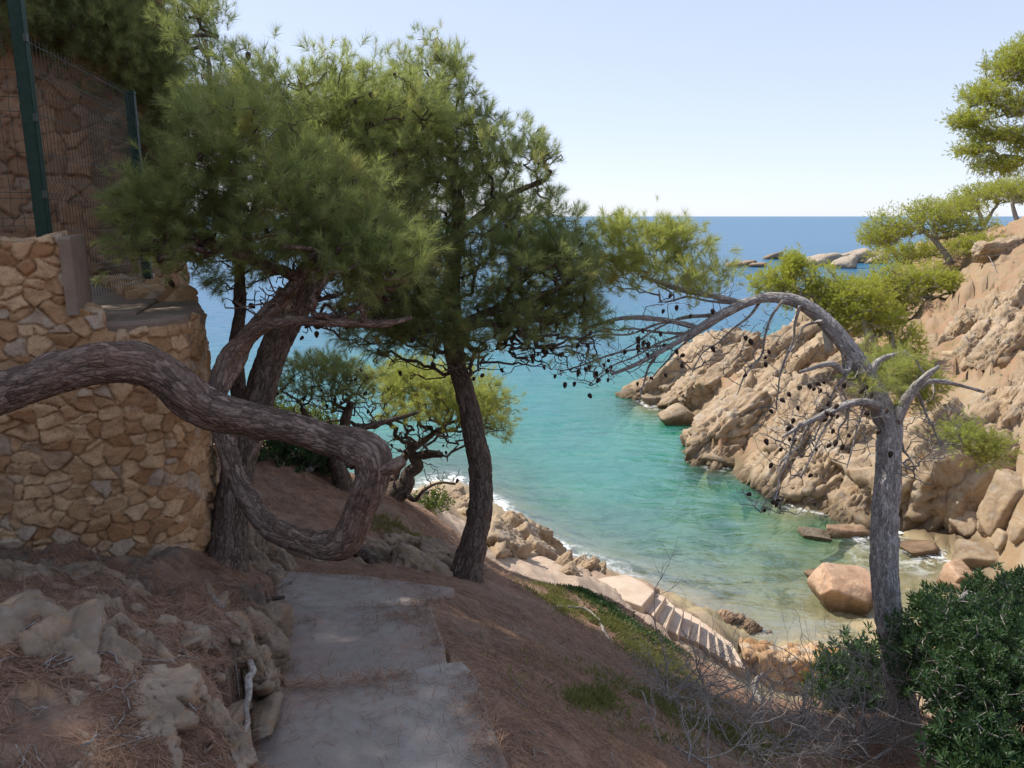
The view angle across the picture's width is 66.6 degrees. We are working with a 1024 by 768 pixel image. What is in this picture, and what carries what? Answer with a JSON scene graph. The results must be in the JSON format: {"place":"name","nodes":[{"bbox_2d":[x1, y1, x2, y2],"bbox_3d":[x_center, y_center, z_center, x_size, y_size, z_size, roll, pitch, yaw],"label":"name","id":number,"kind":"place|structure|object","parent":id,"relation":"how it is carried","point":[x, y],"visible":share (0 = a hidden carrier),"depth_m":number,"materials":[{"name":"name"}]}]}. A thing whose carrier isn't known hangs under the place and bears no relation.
{"place":"outdoors","nodes":[
{"label":"outdoors","id":0,"kind":"place"},
{"bbox_2d":[89,276,157,321],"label":"terrace","id":1,"kind":"structure","parent":0,"point":[113,304],"depth_m":4.84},
{"bbox_2d":[0,0,189,285],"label":"stone wall","id":2,"kind":"structure","parent":1,"relation":"on","point":[11,161],"depth_m":6.74,"materials":[{"name":"stone"}]},
{"bbox_2d":[281,605,446,686],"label":"path","id":3,"kind":"structure","parent":0,"point":[327,635],"depth_m":3.65,"materials":[{"name":"concrete"}]},
{"bbox_2d":[275,571,454,606],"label":"path","id":4,"kind":"structure","parent":0,"point":[331,594],"depth_m":4.81,"materials":[{"name":"concrete"}]},
{"bbox_2d":[252,662,506,767],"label":"path","id":5,"kind":"structure","parent":0,"point":[353,749],"depth_m":2.63,"materials":[{"name":"concrete"}]},
{"bbox_2d":[0,216,1023,767],"bbox_3d":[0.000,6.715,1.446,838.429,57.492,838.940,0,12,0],"label":"ground","id":6,"kind":"structure","parent":0,"point":[754,564],"depth_m":19.14,"materials":[{"name":"soil"}]},
{"bbox_2d":[0,589,105,678],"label":"rock outcrop","id":7,"kind":"object","parent":6,"relation":"on","point":[76,630],"visible":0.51,"depth_m":2.21,"materials":[{"name":"stone"}]},
{"bbox_2d":[0,559,151,595],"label":"rock outcrop","id":8,"kind":"object","parent":6,"relation":"on","point":[19,570],"visible":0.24,"depth_m":3.58,"materials":[{"name":"stone"}]},
{"bbox_2d":[0,230,218,558],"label":"stone wall","id":9,"kind":"structure","parent":6,"relation":"on","point":[119,469],"depth_m":4.21,"materials":[{"name":"stone"}]},
{"bbox_2d":[0,0,152,296],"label":"wire fence","id":10,"kind":"object","parent":9,"relation":"on","point":[25,74],"visible":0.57,"depth_m":4.20,"materials":[{"name":"metal"}]},
{"bbox_2d":[61,689,183,767],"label":"rock outcrop","id":11,"kind":"object","parent":6,"relation":"on","point":[173,739],"visible":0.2,"depth_m":1.87,"materials":[{"name":"stone"}]},
{"bbox_2d":[69,585,176,663],"bbox_3d":[-1.404,0.870,2.750,0.212,0.410,1.317,-9,15,-36],"label":"rock outcrop","id":12,"kind":"object","parent":6,"relation":"on","point":[142,635],"visible":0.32,"depth_m":2.41,"materials":[{"name":"stone"}]},
{"bbox_2d":[129,602,146,613],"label":"stone","id":13,"kind":"object","parent":6,"relation":"on","point":[135,606],"visible":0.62,"depth_m":2.99,"materials":[{"name":"stone"}]},
{"bbox_2d":[79,610,207,735],"bbox_3d":[-1.299,0.886,2.328,1.304,0.387,0.412,12,17,43],"label":"rock outcrop","id":14,"kind":"object","parent":6,"relation":"on","point":[165,689],"visible":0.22,"depth_m":2.07,"materials":[{"name":"stone"}]},
{"bbox_2d":[156,616,176,627],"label":"stone","id":15,"kind":"object","parent":6,"relation":"on","point":[162,621],"visible":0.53,"depth_m":2.61,"materials":[{"name":"stone"}]},
{"bbox_2d":[152,608,222,658],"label":"rock outcrop","id":16,"kind":"object","parent":6,"relation":"on","point":[193,642],"visible":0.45,"depth_m":2.62,"materials":[{"name":"stone"}]},
{"bbox_2d":[199,695,210,702],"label":"stone","id":17,"kind":"object","parent":6,"relation":"on","point":[204,698],"visible":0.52,"depth_m":2.12,"materials":[{"name":"stone"}]},
{"bbox_2d":[214,672,225,684],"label":"stone","id":18,"kind":"object","parent":6,"relation":"on","point":[223,676],"visible":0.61,"depth_m":2.48,"materials":[{"name":"stone"}]},
{"bbox_2d":[0,65,453,560],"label":"pine tree","id":19,"kind":"object","parent":6,"relation":"on","point":[328,239],"visible":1,"depth_m":4.42,"materials":[{"name":"green plant"}]},
{"bbox_2d":[201,691,257,767],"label":"rock outcrop","id":20,"kind":"object","parent":6,"relation":"on","point":[242,751],"visible":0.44,"depth_m":2.03,"materials":[{"name":"stone"}]},
{"bbox_2d":[199,579,265,691],"bbox_3d":[-1.213,0.994,3.299,0.178,0.452,1.290,-6,14,-26],"label":"rock outcrop","id":21,"kind":"object","parent":6,"relation":"on","point":[250,648],"visible":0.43,"depth_m":2.79,"materials":[{"name":"stone"}]},
{"bbox_2d":[211,595,256,732],"bbox_3d":[-1.125,1.006,3.086,0.130,0.502,2.061,-6,13,-25],"label":"tree root","id":22,"kind":"object","parent":6,"relation":"on","point":[248,679],"visible":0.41,"depth_m":2.48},
{"bbox_2d":[247,593,294,739],"bbox_3d":[-1.134,1.276,3.695,0.282,1.009,2.532,-4,13,-18],"label":"rock outcrop","id":23,"kind":"object","parent":6,"relation":"on","point":[267,693],"visible":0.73,"depth_m":2.88,"materials":[{"name":"stone"}]},
{"bbox_2d":[265,595,284,601],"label":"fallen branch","id":24,"kind":"object","parent":6,"relation":"on","point":[272,598],"visible":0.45,"depth_m":4.02,"materials":[{"name":"brown wood"}]},
{"bbox_2d":[248,528,302,586],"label":"rock outcrop","id":25,"kind":"object","parent":6,"relation":"on","point":[276,561],"visible":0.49,"depth_m":5.21,"materials":[{"name":"stone"}]},
{"bbox_2d":[264,392,338,440],"bbox_3d":[-2.946,0.468,10.523,1.346,0.816,1.252,0,12,0],"label":"leafy bush","id":26,"kind":"object","parent":6,"relation":"on","point":[297,408],"visible":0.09,"depth_m":10.50,"materials":[{"name":"green plant"}]},
{"bbox_2d":[140,0,465,571],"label":"pine tree","id":27,"kind":"object","parent":6,"relation":"on","point":[229,530],"visible":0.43,"depth_m":5.33,"materials":[{"name":"green plant"}]},
{"bbox_2d":[258,440,351,477],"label":"leafy bush","id":28,"kind":"object","parent":6,"relation":"on","point":[311,460],"visible":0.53,"depth_m":8.42,"materials":[{"name":"green plant"}]},
{"bbox_2d":[301,555,365,565],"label":"rock outcrop","id":29,"kind":"object","parent":6,"relation":"on","point":[357,559],"visible":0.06,"depth_m":5.65,"materials":[{"name":"stone"}]},
{"bbox_2d":[276,338,420,491],"bbox_3d":[-1.980,0.353,8.700,1.548,1.726,1.341,6,14,27],"label":"pine tree","id":30,"kind":"object","parent":6,"relation":"on","point":[341,475],"visible":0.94,"depth_m":8.45,"materials":[{"name":"green plant"}]},
{"bbox_2d":[354,544,380,564],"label":"stone","id":31,"kind":"object","parent":6,"relation":"on","point":[366,554],"visible":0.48,"depth_m":5.84,"materials":[{"name":"grey stone"}]},
{"bbox_2d":[278,348,528,502],"bbox_3d":[-1.248,0.529,9.575,2.966,1.933,2.033,-6,13,-25],"label":"pine tree","id":32,"kind":"object","parent":6,"relation":"on","point":[437,392],"visible":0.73,"depth_m":9.30,"materials":[{"name":"green plant"}]},
{"bbox_2d":[0,556,843,767],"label":"twig litter","id":33,"kind":"object","parent":6,"relation":"on","point":[126,697],"visible":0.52,"depth_m":2.15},
{"bbox_2d":[363,533,486,576],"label":"rock outcrop","id":34,"kind":"object","parent":6,"relation":"on","point":[425,554],"visible":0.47,"depth_m":6.36,"materials":[{"name":"stone"}]},
{"bbox_2d":[412,484,455,515],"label":"leafy bush","id":35,"kind":"object","parent":6,"relation":"on","point":[432,502],"visible":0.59,"depth_m":10.26,"materials":[{"name":"green plant"}]},
{"bbox_2d":[439,485,468,516],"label":"rock outcrop","id":36,"kind":"object","parent":6,"relation":"on","point":[458,495],"visible":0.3,"depth_m":20.65,"materials":[{"name":"stone"}]},
{"bbox_2d":[309,14,634,583],"bbox_3d":[-0.305,-0.712,6.736,2.717,4.793,2.320,0,12,0],"label":"pine tree","id":37,"kind":"object","parent":6,"relation":"on","point":[542,254],"visible":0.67,"depth_m":6.40,"materials":[{"name":"green plant"}]},
{"bbox_2d":[0,453,1022,767],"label":"pine needle litter","id":38,"kind":"object","parent":6,"relation":"on","point":[142,745],"visible":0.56,"depth_m":3.40,"materials":[{"name":"plant"}]},
{"bbox_2d":[912,694,1023,767],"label":"evergreen shrub","id":39,"kind":"object","parent":38,"relation":"on","point":[994,753],"visible":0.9,"depth_m":4.62,"materials":[{"name":"green plant"}]},
{"bbox_2d":[486,510,566,560],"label":"rock outcrop","id":40,"kind":"object","parent":6,"relation":"on","point":[519,535],"visible":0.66,"depth_m":14.28,"materials":[{"name":"stone"}]},
{"bbox_2d":[462,596,685,766],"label":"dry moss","id":41,"kind":"object","parent":6,"relation":"on","point":[545,684],"visible":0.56,"depth_m":3.77,"materials":[{"name":"brown plant"}]},
{"bbox_2d":[553,549,606,576],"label":"rock outcrop","id":42,"kind":"object","parent":6,"relation":"on","point":[568,561],"visible":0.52,"depth_m":14.96,"materials":[{"name":"stone"}]},
{"bbox_2d":[552,605,648,664],"bbox_3d":[0.694,2.239,7.082,0.639,0.374,1.313,-4,13,-19],"label":"fallen branch","id":43,"kind":"object","parent":6,"relation":"on","point":[602,627],"visible":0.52,"depth_m":7.54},
{"bbox_2d":[369,510,837,767],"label":"ground cover","id":44,"kind":"object","parent":6,"relation":"on","point":[593,699],"visible":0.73,"depth_m":5.13,"materials":[{"name":"plant"}]},
{"bbox_2d":[598,673,618,685],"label":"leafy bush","id":45,"kind":"object","parent":6,"relation":"on","point":[612,680],"depth_m":4.61,"materials":[{"name":"green plant"}]},
{"bbox_2d":[554,583,703,662],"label":"dune plants","id":46,"kind":"object","parent":6,"relation":"on","point":[612,607],"visible":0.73,"depth_m":8.51,"materials":[{"name":"green plant"}]},
{"bbox_2d":[598,575,744,678],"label":"stone stairs","id":47,"kind":"structure","parent":6,"relation":"on","point":[637,595],"depth_m":14.19,"materials":[{"name":"stone"}]},
{"bbox_2d":[609,533,788,762],"bbox_3d":[1.195,1.699,5.022,1.111,1.622,1.397,6,14,26],"label":"dead branch","id":48,"kind":"object","parent":6,"relation":"on","point":[667,695],"visible":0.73,"depth_m":5.07,"materials":[{"name":"wood"}]},
{"bbox_2d":[626,591,800,733],"bbox_3d":[1.556,2.182,5.941,1.316,0.978,0.918,0,12,0],"label":"dead branch","id":49,"kind":"object","parent":6,"relation":"on","point":[701,680],"visible":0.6,"depth_m":5.99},
{"bbox_2d":[618,648,814,767],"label":"dead branch","id":50,"kind":"object","parent":6,"relation":"on","point":[696,757],"visible":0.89,"depth_m":3.99,"materials":[{"name":"wood"}]},
{"bbox_2d":[718,609,771,635],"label":"rock outcrop","id":51,"kind":"object","parent":6,"relation":"on","point":[732,619],"visible":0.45,"depth_m":18.28,"materials":[{"name":"beige stone"}]},
{"bbox_2d":[750,674,763,703],"bbox_3d":[2.262,2.838,7.176,0.131,0.190,0.422,3,13,15],"label":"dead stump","id":52,"kind":"object","parent":6,"relation":"on","point":[756,680],"visible":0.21,"depth_m":7.24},
{"bbox_2d":[551,195,984,734],"bbox_3d":[2.083,0.572,6.578,3.515,4.303,1.737,4,13,18],"label":"pine tree","id":53,"kind":"object","parent":6,"relation":"on","point":[887,415],"visible":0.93,"depth_m":6.37,"materials":[{"name":"grey plant"}]},
{"bbox_2d":[665,603,876,767],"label":"dead branch","id":54,"kind":"object","parent":6,"relation":"on","point":[759,732],"visible":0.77,"depth_m":4.64,"materials":[{"name":"wood"}]},
{"bbox_2d":[732,644,867,765],"bbox_3d":[1.829,2.324,5.198,0.848,1.034,0.956,8,14,32],"label":"dead branch","id":55,"kind":"object","parent":6,"relation":"on","point":[800,730],"visible":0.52,"depth_m":5.18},
{"bbox_2d":[739,242,874,352],"bbox_3d":[11.389,-3.352,30.058,5.378,4.231,3.147,0,12,0],"label":"pine tree","id":56,"kind":"object","parent":6,"relation":"on","point":[791,268],"visible":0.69,"depth_m":29.65,"materials":[{"name":"green plant"}]},
{"bbox_2d":[794,670,819,700],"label":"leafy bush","id":57,"kind":"object","parent":6,"relation":"on","point":[807,688],"visible":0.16,"depth_m":12.52,"materials":[{"name":"green plant"}]},
{"bbox_2d":[737,636,912,695],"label":"stone wall","id":58,"kind":"structure","parent":6,"relation":"on","point":[808,647],"depth_m":15.00,"materials":[{"name":"stone"}]},
{"bbox_2d":[718,603,951,763],"bbox_3d":[2.258,2.292,5.775,1.630,1.644,1.785,0,12,0],"label":"dead branch","id":59,"kind":"object","parent":6,"relation":"on","point":[810,707],"visible":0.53,"depth_m":5.81,"materials":[{"name":"wood"}]},
{"bbox_2d":[807,562,872,616],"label":"boulder","id":60,"kind":"object","parent":6,"relation":"on","point":[847,588],"visible":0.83,"depth_m":19.24,"materials":[{"name":"beige stone"}]},
{"bbox_2d":[743,624,946,767],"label":"dead branch","id":61,"kind":"object","parent":6,"relation":"on","point":[872,732],"visible":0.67,"depth_m":5.73,"materials":[{"name":"wood"}]},
{"bbox_2d":[802,619,887,714],"bbox_3d":[3.134,2.675,7.070,1.036,0.750,1.202,0,12,0],"label":"evergreen shrub","id":62,"kind":"object","parent":6,"relation":"on","point":[842,668],"visible":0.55,"depth_m":6.99,"materials":[{"name":"green plant"}]},
{"bbox_2d":[826,524,869,539],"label":"boulder","id":63,"kind":"object","parent":6,"relation":"on","point":[842,531],"visible":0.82,"depth_m":23.63,"materials":[{"name":"beige stone"}]},
{"bbox_2d":[817,677,924,760],"bbox_3d":[2.632,2.348,5.605,0.784,0.619,0.590,0,12,0],"label":"dead branch","id":64,"kind":"object","parent":6,"relation":"on","point":[879,755],"visible":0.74,"depth_m":5.50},
{"bbox_2d":[815,268,936,363],"bbox_3d":[13.457,-2.441,29.127,4.590,3.841,2.813,0,12,0],"label":"pine tree","id":65,"kind":"object","parent":6,"relation":"on","point":[880,308],"visible":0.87,"depth_m":28.65,"materials":[{"name":"green plant"}]},
{"bbox_2d":[857,690,955,767],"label":"dead branch","id":66,"kind":"object","parent":6,"relation":"on","point":[908,716],"visible":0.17,"depth_m":5.65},
{"bbox_2d":[851,330,965,416],"bbox_3d":[11.983,-0.308,23.966,3.349,2.772,2.499,0,12,0],"label":"pine tree","id":67,"kind":"object","parent":6,"relation":"on","point":[924,391],"visible":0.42,"depth_m":23.69,"materials":[{"name":"green plant"}]},
{"bbox_2d":[861,234,964,269],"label":"pine tree","id":68,"kind":"object","parent":6,"relation":"on","point":[909,251],"visible":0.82,"depth_m":45.65,"materials":[{"name":"green plant"}]},
{"bbox_2d":[857,254,969,322],"bbox_3d":[19.042,-4.613,38.188,6.178,3.592,4.001,0,12,0],"label":"pine tree","id":69,"kind":"object","parent":6,"relation":"on","point":[924,282],"visible":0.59,"depth_m":37.45,"materials":[{"name":"green plant"}]},
{"bbox_2d":[900,539,938,557],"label":"boulder","id":70,"kind":"object","parent":6,"relation":"on","point":[914,548],"visible":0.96,"depth_m":22.56,"materials":[{"name":"beige stone"}]},
{"bbox_2d":[822,384,1018,531],"bbox_3d":[13.870,2.640,24.847,6.677,5.654,4.219,0,12,0],"label":"rock outcrop","id":71,"kind":"object","parent":6,"relation":"on","point":[920,502],"visible":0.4,"depth_m":23.88,"materials":[{"name":"stone"}]},
{"bbox_2d":[851,190,1007,264],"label":"pine tree","id":72,"kind":"object","parent":6,"relation":"on","point":[889,236],"visible":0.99,"depth_m":43.54,"materials":[{"name":"green plant"}]},
{"bbox_2d":[920,516,943,531],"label":"boulder","id":73,"kind":"object","parent":6,"relation":"on","point":[933,523],"visible":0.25,"depth_m":23.61,"materials":[{"name":"stone"}]},
{"bbox_2d":[876,562,1023,760],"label":"evergreen shrub","id":74,"kind":"object","parent":6,"relation":"on","point":[993,635],"visible":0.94,"depth_m":5.17,"materials":[{"name":"green plant"}]},
{"bbox_2d":[936,559,974,588],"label":"boulder","id":75,"kind":"object","parent":6,"relation":"on","point":[952,572],"visible":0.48,"depth_m":20.39,"materials":[{"name":"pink stone"}]},
{"bbox_2d":[948,510,977,536],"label":"boulder","id":76,"kind":"object","parent":6,"relation":"on","point":[965,524],"visible":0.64,"depth_m":22.82,"materials":[{"name":"stone"}]},
{"bbox_2d":[953,583,972,591],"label":"boulder","id":77,"kind":"object","parent":6,"relation":"on","point":[957,585],"visible":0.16,"depth_m":19.95,"materials":[{"name":"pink stone"}]},
{"bbox_2d":[903,561,1023,653],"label":"evergreen shrub","id":78,"kind":"object","parent":6,"relation":"on","point":[915,599],"visible":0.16,"depth_m":7.35,"materials":[{"name":"green plant"}]},
{"bbox_2d":[914,404,1023,473],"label":"pine tree","id":79,"kind":"object","parent":6,"relation":"on","point":[982,445],"visible":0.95,"depth_m":17.84,"materials":[{"name":"green plant"}]},
{"bbox_2d":[939,226,1005,256],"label":"pine tree","id":80,"kind":"object","parent":6,"relation":"on","point":[965,244],"visible":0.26,"depth_m":41.74,"materials":[{"name":"green plant"}]},
{"bbox_2d":[925,277,1023,371],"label":"rock outcrop","id":81,"kind":"object","parent":6,"relation":"on","point":[1000,319],"visible":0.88,"depth_m":27.36,"materials":[{"name":"stone"}]},
{"bbox_2d":[951,539,997,569],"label":"boulder","id":82,"kind":"object","parent":6,"relation":"on","point":[970,554],"visible":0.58,"depth_m":21.38,"materials":[{"name":"stone"}]},
{"bbox_2d":[935,29,1023,183],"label":"pine tree","id":83,"kind":"object","parent":6,"relation":"on","point":[1010,66],"visible":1,"depth_m":33.68,"materials":[{"name":"green plant"}]},
{"bbox_2d":[944,459,1015,534],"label":"boulder","id":84,"kind":"object","parent":6,"relation":"on","point":[968,492],"visible":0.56,"depth_m":22.87,"materials":[{"name":"stone"}]},
{"bbox_2d":[976,520,987,537],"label":"boulder","id":85,"kind":"object","parent":6,"relation":"on","point":[980,530],"visible":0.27,"depth_m":22.29,"materials":[{"name":"stone"}]},
{"bbox_2d":[943,178,1022,226],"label":"pine tree","id":86,"kind":"object","parent":6,"relation":"on","point":[976,194],"visible":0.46,"depth_m":51.78,"materials":[{"name":"green plant"}]},
{"bbox_2d":[965,234,1023,264],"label":"rock outcrop","id":87,"kind":"object","parent":6,"relation":"on","point":[992,249],"visible":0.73,"depth_m":36.41,"materials":[{"name":"stone"}]},
{"bbox_2d":[990,528,1007,551],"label":"boulder","id":88,"kind":"object","parent":6,"relation":"on","point":[999,538],"visible":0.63,"depth_m":21.05,"materials":[{"name":"stone"}]},
{"bbox_2d":[975,359,1023,462],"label":"rock outcrop","id":89,"kind":"object","parent":6,"relation":"on","point":[1011,409],"visible":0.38,"depth_m":23.48,"materials":[{"name":"stone"}]},
{"bbox_2d":[976,469,1023,536],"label":"boulder","id":90,"kind":"object","parent":6,"relation":"on","point":[1004,492],"visible":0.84,"depth_m":21.35,"materials":[{"name":"stone"}]},
{"bbox_2d":[980,172,1023,219],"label":"pine tree","id":91,"kind":"object","parent":6,"relation":"on","point":[1012,192],"visible":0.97,"depth_m":49.88,"materials":[{"name":"green plant"}]},
{"bbox_2d":[1008,517,1023,543],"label":"boulder","id":92,"kind":"object","parent":6,"relation":"on","point":[1016,531],"visible":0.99,"depth_m":20.45,"materials":[{"name":"stone"}]},
{"bbox_2d":[165,0,1023,215],"label":"sky","id":93,"kind":"structure","parent":0,"point":[714,107],"materials":[{"name":"blue"}]},
{"bbox_2d":[187,216,1021,570],"bbox_3d":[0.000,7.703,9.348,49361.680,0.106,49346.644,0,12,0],"label":"sea","id":94,"kind":"structure","parent":0,"point":[579,436],"depth_m":52.87,"materials":[{"name":"liquid"}]},
{"bbox_2d":[641,394,660,405],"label":"boulder","id":95,"kind":"object","parent":94,"relation":"in","point":[650,399],"visible":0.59,"depth_m":40.10,"materials":[{"name":"stone"}]},
{"bbox_2d":[657,403,694,432],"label":"boulder","id":96,"kind":"object","parent":94,"relation":"in","point":[677,417],"visible":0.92,"depth_m":36.36,"materials":[{"name":"stone"}]},
{"bbox_2d":[613,327,762,416],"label":"rock outcrop","id":97,"kind":"object","parent":94,"relation":"in","point":[689,389],"visible":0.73,"depth_m":40.23,"materials":[{"name":"stone"}]},
{"bbox_2d":[700,453,734,471],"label":"boulder","id":98,"kind":"object","parent":94,"relation":"in","point":[728,463],"visible":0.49,"depth_m":30.23,"materials":[{"name":"stone"}]},
{"bbox_2d":[676,366,792,486],"bbox_3d":[9.240,1.798,32.721,7.747,4.713,5.175,-11,16,-41],"label":"rock outcrop","id":99,"kind":"object","parent":94,"relation":"in","point":[740,414],"visible":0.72,"depth_m":30.99,"materials":[{"name":"stone"}]},
{"bbox_2d":[725,260,765,266],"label":"sea rock","id":100,"kind":"object","parent":94,"relation":"in","point":[752,263],"visible":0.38,"depth_m":148.42,"materials":[{"name":"stone"}]},
{"bbox_2d":[763,251,783,258],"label":"sea rock","id":101,"kind":"object","parent":94,"relation":"in","point":[774,255],"visible":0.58,"depth_m":175.25,"materials":[{"name":"stone"}]},
{"bbox_2d":[713,279,880,391],"bbox_3d":[12.643,-1.219,35.497,8.212,6.420,11.122,0,12,0],"label":"rock outcrop","id":102,"kind":"object","parent":94,"relation":"in","point":[815,351],"visible":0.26,"depth_m":33.20,"materials":[{"name":"stone"}]},
{"bbox_2d":[724,371,875,529],"bbox_3d":[10.496,2.746,27.238,4.816,5.255,7.706,-3,13,-14],"label":"rock outcrop","id":103,"kind":"object","parent":94,"relation":"in","point":[844,499],"visible":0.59,"depth_m":26.81,"materials":[{"name":"stone"}]},
{"bbox_2d":[803,568,815,577],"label":"boulder","id":104,"kind":"object","parent":94,"relation":"in","point":[808,573],"visible":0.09,"depth_m":20.83,"materials":[{"name":"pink stone"}]},
{"bbox_2d":[797,526,831,542],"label":"boulder","id":105,"kind":"object","parent":94,"relation":"in","point":[815,534],"visible":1,"depth_m":23.51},
{"bbox_2d":[806,247,885,268],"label":"sea rock","id":106,"kind":"object","parent":94,"relation":"in","point":[850,259],"visible":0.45,"depth_m":154.81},
{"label":"hillside","id":107,"kind":"structure","parent":0,"visible":0},
{"bbox_2d":[0,0,210,196],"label":"pine tree","id":108,"kind":"object","parent":107,"relation":"on","point":[152,64],"visible":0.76,"depth_m":6.60,"materials":[{"name":"green plant"}]}
]}

